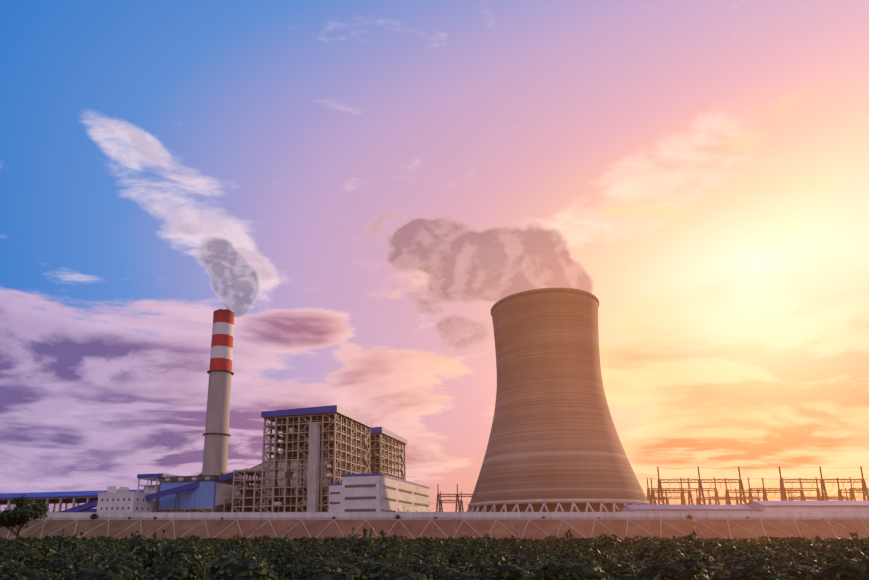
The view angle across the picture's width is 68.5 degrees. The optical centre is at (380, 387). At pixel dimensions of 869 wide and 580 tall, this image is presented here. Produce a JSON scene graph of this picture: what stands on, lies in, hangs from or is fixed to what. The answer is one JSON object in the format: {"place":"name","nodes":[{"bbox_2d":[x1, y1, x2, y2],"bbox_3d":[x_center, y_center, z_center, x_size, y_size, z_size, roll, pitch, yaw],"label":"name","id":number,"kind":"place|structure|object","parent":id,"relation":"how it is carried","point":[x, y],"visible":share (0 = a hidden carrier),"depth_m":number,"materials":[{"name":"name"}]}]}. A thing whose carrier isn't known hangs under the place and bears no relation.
{"place":"outdoors","nodes":[
{"label":"outdoors","id":0,"kind":"place"},
{"bbox_2d":[147,560,277,579],"bbox_3d":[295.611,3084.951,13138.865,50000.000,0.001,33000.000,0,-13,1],"label":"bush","id":1,"kind":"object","parent":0,"point":[276,575],"depth_m":56.07,"materials":[{"name":"green plant"}]},
{"bbox_2d":[0,564,29,579],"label":"orchard bush","id":2,"kind":"object","parent":1,"relation":"on","point":[15,576],"visible":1,"depth_m":27.97,"materials":[{"name":"green plant"}]},
{"bbox_2d":[0,547,35,576],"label":"orchard bush","id":3,"kind":"object","parent":1,"relation":"on","point":[16,564],"visible":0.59,"depth_m":37.57,"materials":[{"name":"green plant"}]},
{"bbox_2d":[2,534,51,572],"bbox_3d":[-23.053,11.136,40.907,2.964,3.346,3.024,-7,-15,27],"label":"orchard bush","id":4,"kind":"object","parent":1,"relation":"on","point":[30,556],"visible":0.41,"depth_m":40.44,"materials":[{"name":"green plant"}]},
{"bbox_2d":[0,494,54,539],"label":"tree","id":5,"kind":"object","parent":1,"relation":"on","point":[23,511],"visible":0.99,"depth_m":118.88,"materials":[{"name":"green plant"}]},
{"bbox_2d":[5,534,55,571],"bbox_3d":[-24.590,11.969,44.442,3.230,3.338,3.222,6,-14,-23],"label":"orchard bush","id":6,"kind":"object","parent":1,"relation":"on","point":[46,550],"visible":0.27,"depth_m":44.08,"materials":[{"name":"green plant"}]},
{"bbox_2d":[22,562,63,579],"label":"orchard bush","id":7,"kind":"object","parent":1,"relation":"on","point":[46,575],"visible":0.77,"depth_m":33.31,"materials":[{"name":"green plant"}]},
{"bbox_2d":[45,541,67,560],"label":"orchard bush","id":8,"kind":"object","parent":1,"relation":"on","point":[57,552],"visible":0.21,"depth_m":47.89,"materials":[{"name":"green plant"}]},
{"bbox_2d":[39,551,86,576],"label":"orchard bush","id":9,"kind":"object","parent":1,"relation":"on","point":[58,566],"visible":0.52,"depth_m":37.26,"materials":[{"name":"green plant"}]},
{"bbox_2d":[44,548,88,563],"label":"orchard bush","id":10,"kind":"object","parent":1,"relation":"on","point":[81,558],"visible":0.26,"depth_m":40.94,"materials":[{"name":"green plant"}]},
{"bbox_2d":[49,529,85,553],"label":"orchard bush","id":11,"kind":"object","parent":1,"relation":"on","point":[63,543],"visible":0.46,"depth_m":53.67,"materials":[{"name":"green plant"}]},
{"bbox_2d":[61,541,101,563],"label":"orchard bush","id":12,"kind":"object","parent":1,"relation":"on","point":[82,552],"visible":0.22,"depth_m":44.24,"materials":[{"name":"green plant"}]},
{"bbox_2d":[56,556,125,579],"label":"orchard bush","id":13,"kind":"object","parent":1,"relation":"on","point":[83,573],"visible":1,"depth_m":27.50,"materials":[{"name":"green plant"}]},
{"bbox_2d":[90,540,117,561],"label":"orchard bush","id":14,"kind":"object","parent":1,"relation":"on","point":[101,552],"visible":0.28,"depth_m":47.14,"materials":[{"name":"green plant"}]},
{"bbox_2d":[72,553,137,579],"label":"orchard bush","id":15,"kind":"object","parent":1,"relation":"on","point":[117,569],"visible":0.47,"depth_m":30.47,"materials":[{"name":"green plant"}]},
{"bbox_2d":[92,545,141,564],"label":"orchard bush","id":16,"kind":"object","parent":1,"relation":"on","point":[111,558],"visible":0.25,"depth_m":40.32,"materials":[{"name":"green plant"}]},
{"bbox_2d":[109,554,150,579],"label":"orchard bush","id":17,"kind":"object","parent":1,"relation":"on","point":[138,567],"visible":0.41,"depth_m":37.37,"materials":[{"name":"green plant"}]},
{"bbox_2d":[123,529,168,579],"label":"orchard bush","id":18,"kind":"object","parent":1,"relation":"on","point":[151,550],"visible":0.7,"depth_m":44.13,"materials":[{"name":"green plant"}]},
{"bbox_2d":[145,554,196,579],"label":"orchard bush","id":19,"kind":"object","parent":1,"relation":"on","point":[159,567],"visible":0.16,"depth_m":33.77,"materials":[{"name":"green plant"}]},
{"bbox_2d":[143,555,204,579],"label":"orchard bush","id":20,"kind":"object","parent":1,"relation":"on","point":[190,571],"visible":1,"depth_m":30.51,"materials":[{"name":"green plant"}]},
{"bbox_2d":[160,537,211,565],"bbox_3d":[-12.662,11.375,41.516,3.100,3.158,3.107,-2,-13,8],"label":"orchard bush","id":21,"kind":"object","parent":1,"relation":"on","point":[171,551],"visible":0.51,"depth_m":40.91,"materials":[{"name":"green plant"}]},
{"bbox_2d":[188,537,216,561],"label":"orchard bush","id":22,"kind":"object","parent":1,"relation":"on","point":[211,553],"visible":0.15,"depth_m":57.80,"materials":[{"name":"green plant"}]},
{"bbox_2d":[208,543,257,579],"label":"orchard bush","id":23,"kind":"object","parent":1,"relation":"on","point":[235,548],"visible":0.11,"depth_m":37.63,"materials":[{"name":"green plant"}]},
{"bbox_2d":[202,542,268,579],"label":"orchard bush","id":24,"kind":"object","parent":1,"relation":"on","point":[218,565],"visible":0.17,"depth_m":30.19,"materials":[{"name":"green plant"}]},
{"bbox_2d":[204,545,277,579],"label":"orchard bush","id":25,"kind":"object","parent":1,"relation":"on","point":[243,567],"visible":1,"depth_m":27.08,"materials":[{"name":"green plant"}]},
{"bbox_2d":[204,545,278,579],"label":"orchard bush","id":26,"kind":"object","parent":1,"relation":"on","point":[235,551],"visible":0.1,"depth_m":34.02,"materials":[{"name":"green plant"}]},
{"bbox_2d":[222,537,266,559],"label":"orchard bush","id":27,"kind":"object","parent":1,"relation":"on","point":[227,548],"visible":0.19,"depth_m":48.01,"materials":[{"name":"green plant"}]},
{"bbox_2d":[266,536,302,560],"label":"orchard bush","id":28,"kind":"object","parent":1,"relation":"on","point":[284,541],"visible":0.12,"depth_m":50.59,"materials":[{"name":"green plant"}]},
{"bbox_2d":[265,541,308,572],"bbox_3d":[-6.583,11.940,43.384,3.122,2.910,3.130,-10,-17,37],"label":"orchard bush","id":29,"kind":"object","parent":1,"relation":"on","point":[277,559],"visible":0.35,"depth_m":43.06,"materials":[{"name":"green plant"}]},
{"bbox_2d":[273,558,308,579],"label":"orchard bush","id":30,"kind":"object","parent":1,"relation":"on","point":[287,570],"visible":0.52,"depth_m":36.55,"materials":[{"name":"green plant"}]},
{"bbox_2d":[276,544,311,572],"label":"orchard bush","id":31,"kind":"object","parent":1,"relation":"on","point":[284,562],"visible":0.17,"depth_m":40.26,"materials":[{"name":"green plant"}]},
{"bbox_2d":[289,548,338,579],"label":"orchard bush","id":32,"kind":"object","parent":1,"relation":"on","point":[317,556],"visible":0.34,"depth_m":33.49,"materials":[{"name":"green plant"}]},
{"bbox_2d":[298,564,354,579],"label":"orchard bush","id":33,"kind":"object","parent":1,"relation":"on","point":[341,576],"visible":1,"depth_m":27.47,"materials":[{"name":"green plant"}]},
{"bbox_2d":[309,539,351,556],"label":"orchard bush","id":34,"kind":"object","parent":1,"relation":"on","point":[328,545],"visible":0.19,"depth_m":47.09,"materials":[{"name":"green plant"}]},
{"bbox_2d":[295,547,366,579],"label":"orchard bush","id":35,"kind":"object","parent":1,"relation":"on","point":[341,567],"visible":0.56,"depth_m":30.78,"materials":[{"name":"green plant"}]},
{"bbox_2d":[321,544,355,560],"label":"orchard bush","id":36,"kind":"object","parent":1,"relation":"on","point":[338,554],"visible":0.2,"depth_m":44.01,"materials":[{"name":"green plant"}]},
{"bbox_2d":[329,535,352,551],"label":"orchard bush","id":37,"kind":"object","parent":1,"relation":"on","point":[341,540],"visible":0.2,"depth_m":64.41,"materials":[{"name":"green plant"}]},
{"bbox_2d":[335,545,372,565],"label":"orchard bush","id":38,"kind":"object","parent":1,"relation":"on","point":[352,559],"visible":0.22,"depth_m":40.65,"materials":[{"name":"green plant"}]},
{"bbox_2d":[348,526,378,556],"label":"orchard bush","id":39,"kind":"object","parent":1,"relation":"on","point":[358,542],"visible":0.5,"depth_m":53.82,"materials":[{"name":"green plant"}]},
{"bbox_2d":[347,552,381,579],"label":"orchard bush","id":40,"kind":"object","parent":1,"relation":"on","point":[360,563],"visible":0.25,"depth_m":36.45,"materials":[{"name":"green plant"}]},
{"bbox_2d":[361,546,413,579],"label":"orchard bush","id":41,"kind":"object","parent":1,"relation":"on","point":[394,550],"visible":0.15,"depth_m":34.21,"materials":[{"name":"green plant"}]},
{"bbox_2d":[366,554,409,579],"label":"orchard bush","id":42,"kind":"object","parent":1,"relation":"on","point":[379,571],"visible":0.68,"depth_m":30.09,"materials":[{"name":"green plant"}]},
{"bbox_2d":[369,537,412,561],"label":"orchard bush","id":43,"kind":"object","parent":1,"relation":"on","point":[383,551],"visible":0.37,"depth_m":43.74,"materials":[{"name":"green plant"}]},
{"bbox_2d":[382,556,435,579],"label":"orchard bush","id":44,"kind":"object","parent":1,"relation":"on","point":[405,574],"visible":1,"depth_m":26.51,"materials":[{"name":"green plant"}]},
{"bbox_2d":[401,547,439,568],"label":"orchard bush","id":45,"kind":"object","parent":1,"relation":"on","point":[411,558],"visible":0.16,"depth_m":40.18,"materials":[{"name":"green plant"}]},
{"bbox_2d":[407,554,446,573],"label":"orchard bush","id":46,"kind":"object","parent":1,"relation":"on","point":[424,565],"visible":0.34,"depth_m":36.98,"materials":[{"name":"green plant"}]},
{"bbox_2d":[412,535,441,551],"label":"orchard bush","id":47,"kind":"object","parent":1,"relation":"on","point":[427,543],"visible":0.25,"depth_m":59.84,"materials":[{"name":"green plant"}]},
{"bbox_2d":[417,540,451,566],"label":"orchard bush","id":48,"kind":"object","parent":1,"relation":"on","point":[423,552],"visible":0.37,"depth_m":46.41,"materials":[{"name":"green plant"}]},
{"bbox_2d":[419,557,465,579],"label":"orchard bush","id":49,"kind":"object","parent":1,"relation":"on","point":[437,572],"visible":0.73,"depth_m":33.51,"materials":[{"name":"green plant"}]},
{"bbox_2d":[446,535,474,567],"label":"orchard bush","id":50,"kind":"object","parent":1,"relation":"on","point":[453,555],"visible":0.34,"depth_m":49.71,"materials":[{"name":"green plant"}]},
{"bbox_2d":[441,563,487,579],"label":"orchard bush","id":51,"kind":"object","parent":1,"relation":"on","point":[464,575],"visible":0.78,"depth_m":29.82,"materials":[{"name":"green plant"}]},
{"bbox_2d":[452,545,487,570],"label":"orchard bush","id":52,"kind":"object","parent":1,"relation":"on","point":[466,557],"visible":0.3,"depth_m":39.85,"materials":[{"name":"green plant"}]},
{"bbox_2d":[459,549,493,573],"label":"orchard bush","id":53,"kind":"object","parent":1,"relation":"on","point":[474,563],"visible":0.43,"depth_m":36.77,"materials":[{"name":"green plant"}]},
{"bbox_2d":[456,539,499,560],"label":"orchard bush","id":54,"kind":"object","parent":1,"relation":"on","point":[472,551],"visible":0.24,"depth_m":47.00,"materials":[{"name":"green plant"}]},
{"bbox_2d":[480,541,510,567],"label":"orchard bush","id":55,"kind":"object","parent":1,"relation":"on","point":[500,556],"visible":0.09,"depth_m":43.42,"materials":[{"name":"green plant"}]},
{"bbox_2d":[468,552,535,579],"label":"orchard bush","id":56,"kind":"object","parent":1,"relation":"on","point":[505,571],"visible":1,"depth_m":26.05,"materials":[{"name":"green plant"}]},
{"bbox_2d":[497,543,521,556],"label":"orchard bush","id":57,"kind":"object","parent":1,"relation":"on","point":[513,551],"visible":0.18,"depth_m":49.84,"materials":[{"name":"green plant"}]},
{"bbox_2d":[504,548,543,567],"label":"orchard bush","id":58,"kind":"object","parent":1,"relation":"on","point":[529,557],"visible":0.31,"depth_m":39.72,"materials":[{"name":"green plant"}]},
{"bbox_2d":[515,537,537,550],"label":"orchard bush","id":59,"kind":"object","parent":1,"relation":"on","point":[523,541],"visible":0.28,"depth_m":63.41,"materials":[{"name":"green plant"}]},
{"bbox_2d":[524,555,548,579],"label":"orchard bush","id":60,"kind":"object","parent":1,"relation":"on","point":[535,570],"visible":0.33,"depth_m":30.26,"materials":[{"name":"green plant"}]},
{"bbox_2d":[534,544,557,558],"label":"orchard bush","id":61,"kind":"object","parent":1,"relation":"on","point":[543,554],"visible":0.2,"depth_m":50.39,"materials":[{"name":"green plant"}]},
{"bbox_2d":[535,537,563,552],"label":"orchard bush","id":62,"kind":"object","parent":1,"relation":"on","point":[545,543],"visible":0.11,"depth_m":56.78,"materials":[{"name":"green plant"}]},
{"bbox_2d":[551,538,585,559],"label":"orchard bush","id":63,"kind":"object","parent":1,"relation":"on","point":[566,550],"visible":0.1,"depth_m":47.01,"materials":[{"name":"green plant"}]},
{"bbox_2d":[556,528,587,547],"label":"orchard bush","id":64,"kind":"object","parent":1,"relation":"on","point":[577,541],"visible":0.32,"depth_m":73.79,"materials":[{"name":"green plant"}]},
{"bbox_2d":[537,542,613,579],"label":"orchard bush","id":65,"kind":"object","parent":1,"relation":"on","point":[556,570],"visible":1,"depth_m":26.09,"materials":[{"name":"green plant"}]},
{"bbox_2d":[555,548,599,570],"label":"orchard bush","id":66,"kind":"object","parent":1,"relation":"on","point":[576,554],"visible":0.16,"depth_m":33.81,"materials":[{"name":"green plant"}]},
{"bbox_2d":[581,543,621,564],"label":"orchard bush","id":67,"kind":"object","parent":1,"relation":"on","point":[602,553],"visible":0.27,"depth_m":42.93,"materials":[{"name":"green plant"}]},
{"bbox_2d":[597,533,621,550],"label":"orchard bush","id":68,"kind":"object","parent":1,"relation":"on","point":[604,543],"visible":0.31,"depth_m":66.41,"materials":[{"name":"green plant"}]},
{"bbox_2d":[598,552,639,578],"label":"orchard bush","id":69,"kind":"object","parent":1,"relation":"on","point":[621,564],"visible":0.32,"depth_m":36.10,"materials":[{"name":"green plant"}]},
{"bbox_2d":[604,562,647,579],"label":"orchard bush","id":70,"kind":"object","parent":1,"relation":"on","point":[621,575],"visible":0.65,"depth_m":30.18,"materials":[{"name":"green plant"}]},
{"bbox_2d":[618,551,647,569],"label":"orchard bush","id":71,"kind":"object","parent":1,"relation":"on","point":[629,555],"visible":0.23,"depth_m":40.23,"materials":[{"name":"green plant"}]},
{"bbox_2d":[630,535,672,566],"bbox_3d":[18.895,11.773,43.538,3.251,3.306,3.718,2,-13,-9],"label":"orchard bush","id":72,"kind":"object","parent":1,"relation":"on","point":[648,550],"visible":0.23,"depth_m":43.49,"materials":[{"name":"green plant"}]},
{"bbox_2d":[625,546,707,579],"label":"orchard bush","id":73,"kind":"object","parent":1,"relation":"on","point":[682,568],"visible":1,"depth_m":27.16,"materials":[{"name":"green plant"}]},
{"bbox_2d":[649,543,704,562],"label":"orchard bush","id":74,"kind":"object","parent":1,"relation":"on","point":[675,547],"visible":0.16,"depth_m":37.48,"materials":[{"name":"green plant"}]},
{"bbox_2d":[672,542,719,565],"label":"orchard bush","id":75,"kind":"object","parent":1,"relation":"on","point":[704,555],"visible":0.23,"depth_m":39.42,"materials":[{"name":"green plant"}]},
{"bbox_2d":[682,535,710,549],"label":"orchard bush","id":76,"kind":"object","parent":1,"relation":"on","point":[689,538],"visible":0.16,"depth_m":60.03,"materials":[{"name":"green plant"}]},
{"bbox_2d":[696,539,733,565],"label":"orchard bush","id":77,"kind":"object","parent":1,"relation":"on","point":[710,551],"visible":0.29,"depth_m":43.17,"materials":[{"name":"green plant"}]},
{"bbox_2d":[699,554,733,578],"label":"orchard bush","id":78,"kind":"object","parent":1,"relation":"on","point":[715,570],"visible":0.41,"depth_m":33.26,"materials":[{"name":"green plant"}]},
{"bbox_2d":[717,546,758,566],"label":"orchard bush","id":79,"kind":"object","parent":1,"relation":"on","point":[756,549],"visible":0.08,"depth_m":40.48,"materials":[{"name":"green plant"}]},
{"bbox_2d":[718,542,773,568],"bbox_3d":[20.778,10.283,36.319,3.447,2.910,3.014,8,-15,-30],"label":"orchard bush","id":80,"kind":"object","parent":1,"relation":"on","point":[736,559],"visible":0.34,"depth_m":35.83,"materials":[{"name":"green plant"}]},
{"bbox_2d":[710,547,787,579],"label":"orchard bush","id":81,"kind":"object","parent":1,"relation":"on","point":[751,571],"visible":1,"depth_m":26.54,"materials":[{"name":"green plant"}]},
{"bbox_2d":[747,543,780,568],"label":"orchard bush","id":82,"kind":"object","parent":1,"relation":"on","point":[772,557],"visible":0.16,"depth_m":42.33,"materials":[{"name":"green plant"}]},
{"bbox_2d":[757,541,787,557],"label":"orchard bush","id":83,"kind":"object","parent":1,"relation":"on","point":[773,547],"visible":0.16,"depth_m":46.78,"materials":[{"name":"green plant"}]},
{"bbox_2d":[771,538,805,554],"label":"orchard bush","id":84,"kind":"object","parent":1,"relation":"on","point":[791,544],"visible":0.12,"depth_m":49.00,"materials":[{"name":"green plant"}]},
{"bbox_2d":[771,551,823,579],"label":"orchard bush","id":85,"kind":"object","parent":1,"relation":"on","point":[797,571],"visible":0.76,"depth_m":32.36,"materials":[{"name":"green plant"}]},
{"bbox_2d":[771,547,825,571],"bbox_3d":[24.045,10.460,36.465,3.348,2.630,3.294,6,-14,-23],"label":"orchard bush","id":86,"kind":"object","parent":1,"relation":"on","point":[810,562],"visible":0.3,"depth_m":36.41,"materials":[{"name":"green plant"}]},
{"bbox_2d":[775,539,827,562],"bbox_3d":[26.618,11.065,39.956,3.133,3.047,3.185,-5,-14,19],"label":"orchard bush","id":87,"kind":"object","parent":1,"relation":"on","point":[799,543],"visible":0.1,"depth_m":39.79,"materials":[{"name":"green plant"}]},
{"bbox_2d":[804,542,845,562],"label":"orchard bush","id":88,"kind":"object","parent":1,"relation":"on","point":[824,546],"visible":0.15,"depth_m":42.89,"materials":[{"name":"green plant"}]},
{"bbox_2d":[807,544,868,579],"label":"orchard bush","id":89,"kind":"object","parent":1,"relation":"on","point":[845,569],"visible":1,"depth_m":26.29,"materials":[{"name":"green plant"}]},
{"bbox_2d":[823,543,868,568],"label":"orchard bush","id":90,"kind":"object","parent":1,"relation":"on","point":[830,560],"visible":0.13,"depth_m":33.25,"materials":[{"name":"green plant"}]},
{"bbox_2d":[0,520,868,539],"bbox_3d":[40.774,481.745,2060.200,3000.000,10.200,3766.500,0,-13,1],"label":"embankment","id":91,"kind":"structure","parent":0,"point":[414,528],"depth_m":235.46,"materials":[{"name":"concrete"}]},
{"bbox_2d":[0,489,143,511],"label":"coal storage shed","id":92,"kind":"structure","parent":91,"relation":"on","point":[61,498],"depth_m":398.11,"materials":[{"name":"metal"}]},
{"bbox_2d":[97,486,152,511],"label":"building","id":93,"kind":"structure","parent":91,"relation":"on","point":[117,499],"depth_m":344.49,"materials":[{"name":"white paint"}]},
{"bbox_2d":[60,468,248,511],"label":"conveyor galleries","id":94,"kind":"object","parent":91,"relation":"on","point":[87,507],"visible":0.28,"depth_m":355.91,"materials":[{"name":"metal"}]},
{"bbox_2d":[137,473,253,511],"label":"precipitator","id":95,"kind":"object","parent":91,"relation":"on","point":[211,493],"visible":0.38,"depth_m":359.81,"materials":[{"name":"blue metal"}]},
{"bbox_2d":[199,309,234,475],"bbox_3d":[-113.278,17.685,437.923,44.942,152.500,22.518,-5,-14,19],"label":"chimney","id":96,"kind":"object","parent":91,"relation":"on","point":[216,434],"visible":0.82,"depth_m":436.41,"materials":[{"name":"concrete"}]},
{"bbox_2d":[231,405,372,511],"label":"boiler house","id":97,"kind":"structure","parent":91,"relation":"on","point":[309,464],"depth_m":342.32,"materials":[{"name":"beige metal"}]},
{"bbox_2d":[294,427,406,511],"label":"boiler house","id":98,"kind":"structure","parent":91,"relation":"on","point":[385,444],"depth_m":415.39,"materials":[{"name":"beige metal"}]},
{"bbox_2d":[328,473,429,511],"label":"turbine hall","id":99,"kind":"structure","parent":91,"relation":"on","point":[371,492],"depth_m":321.01,"materials":[{"name":"white paint"}]},
{"bbox_2d":[89,512,749,519],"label":"wall shrubs","id":100,"kind":"object","parent":91,"relation":"on","point":[94,516],"depth_m":243.23,"materials":[{"name":"green plant"}]},
{"bbox_2d":[6,518,868,539],"bbox_3d":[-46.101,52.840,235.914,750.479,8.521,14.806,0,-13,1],"label":"slope lattice ribs","id":101,"kind":"object","parent":91,"relation":"on","point":[519,536],"visible":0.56,"depth_m":239.01,"materials":[{"name":"concrete"}]},
{"bbox_2d":[39,512,868,518],"bbox_3d":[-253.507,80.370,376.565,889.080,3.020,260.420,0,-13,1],"label":"perimeter wall","id":102,"kind":"structure","parent":91,"relation":"on","point":[420,515],"depth_m":243.77,"materials":[{"name":"paint"}]},
{"bbox_2d":[412,484,657,511],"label":"takeoff gantries","id":103,"kind":"object","parent":91,"relation":"on","point":[439,496],"visible":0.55,"depth_m":346.06,"materials":[{"name":"metal"}]},
{"bbox_2d":[466,288,649,511],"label":"cooling tower","id":104,"kind":"structure","parent":91,"relation":"on","point":[554,444],"depth_m":336.30,"materials":[{"name":"concrete"}]},
{"bbox_2d":[618,501,868,511],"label":"switchgear buildings","id":105,"kind":"structure","parent":91,"relation":"on","point":[806,506],"depth_m":280.91,"materials":[{"name":"white paint"}]},
{"bbox_2d":[642,466,868,504],"bbox_3d":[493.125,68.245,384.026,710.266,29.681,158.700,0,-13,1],"label":"switchyard gantries","id":106,"kind":"object","parent":91,"relation":"on","point":[864,489],"visible":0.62,"depth_m":342.70,"materials":[{"name":"metal"}]},
{"bbox_2d":[0,0,868,511],"label":"sky","id":107,"kind":"structure","parent":0,"point":[360,183],"materials":[{"name":"multicoloured"}]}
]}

